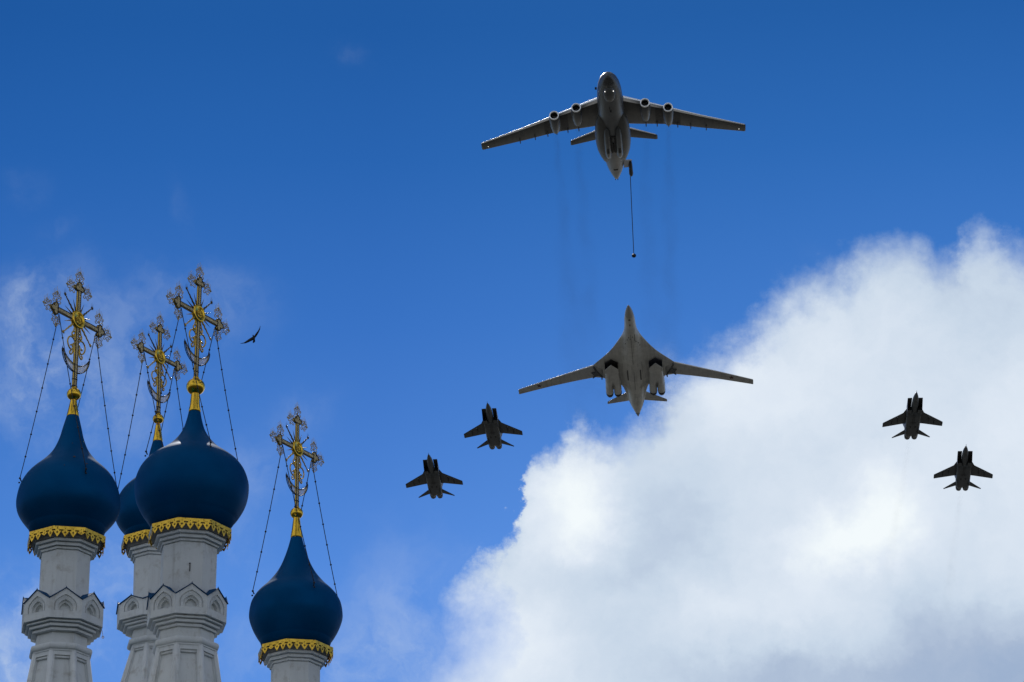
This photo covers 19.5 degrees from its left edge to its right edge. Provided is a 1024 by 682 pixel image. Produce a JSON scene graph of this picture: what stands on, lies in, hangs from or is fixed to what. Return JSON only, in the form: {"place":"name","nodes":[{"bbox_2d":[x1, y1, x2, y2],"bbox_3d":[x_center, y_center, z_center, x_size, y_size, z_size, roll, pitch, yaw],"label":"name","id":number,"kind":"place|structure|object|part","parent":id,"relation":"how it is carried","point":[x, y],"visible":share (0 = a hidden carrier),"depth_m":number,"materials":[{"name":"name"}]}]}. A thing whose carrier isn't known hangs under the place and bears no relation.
{"place":"outdoors","nodes":[
{"label":"outdoors","id":0,"kind":"place"},
{"bbox_2d":[240,328,259,343],"bbox_3d":[-5.399,-0.105,62.002,0.463,0.315,0.142,-11,-26,20],"label":"flying bird","id":1,"kind":"object","parent":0,"point":[252,338],"visible":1,"depth_m":61.98},
{"bbox_2d":[406,453,462,498],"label":"interceptor jet","id":2,"kind":"object","parent":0,"point":[433,477],"visible":1,"depth_m":704.56,"materials":[{"name":"black metal"}]},
{"bbox_2d":[464,403,522,449],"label":"interceptor jet","id":3,"kind":"object","parent":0,"point":[492,427],"visible":1,"depth_m":686.38,"materials":[{"name":"black metal"}]},
{"bbox_2d":[0,0,1023,681],"label":"sky","id":4,"kind":"structure","parent":0,"point":[850,252],"materials":[{"name":"blue"}]},
{"bbox_2d":[481,72,745,257],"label":"tanker aircraft","id":5,"kind":"object","parent":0,"point":[610,113],"visible":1,"depth_m":563.54,"materials":[{"name":"white metal"}]},
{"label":"gear door","id":6,"kind":"part","parent":5,"relation":"part of","materials":[{"name":"grey metal"}]},
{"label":"gear door","id":7,"kind":"part","parent":5,"relation":"part of","materials":[{"name":"grey metal"}]},
{"bbox_2d":[518,305,752,415],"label":"swing wing bomber","id":8,"kind":"object","parent":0,"point":[633,362],"visible":1,"depth_m":698.87,"materials":[{"name":"white paint"}]},
{"bbox_2d":[882,391,942,439],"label":"interceptor jet","id":9,"kind":"object","parent":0,"point":[912,417],"visible":1,"depth_m":674.34,"materials":[{"name":"black metal"}]},
{"bbox_2d":[934,446,992,490],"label":"interceptor jet","id":10,"kind":"object","parent":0,"point":[963,469],"visible":1,"depth_m":687.70,"materials":[{"name":"black metal"}]},
{"label":"ground","id":11,"kind":"structure","parent":0,"visible":0},
{"bbox_2d":[16,267,119,681],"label":"church tower","id":12,"kind":"structure","parent":11,"relation":"on","point":[68,503],"depth_m":79.43,"materials":[{"name":"blue paint"}]},
{"bbox_2d":[116,311,187,681],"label":"church tower","id":13,"kind":"structure","parent":11,"relation":"on","point":[143,555],"depth_m":94.43,"materials":[{"name":"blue paint"}]},
{"bbox_2d":[134,264,248,681],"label":"church tower","id":14,"kind":"structure","parent":11,"relation":"on","point":[191,488],"depth_m":83.31,"materials":[{"name":"blue paint"}]},
{"bbox_2d":[249,402,342,681],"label":"church tower","id":15,"kind":"structure","parent":11,"relation":"on","point":[295,615],"depth_m":87.76,"materials":[{"name":"blue metal"}]}
]}

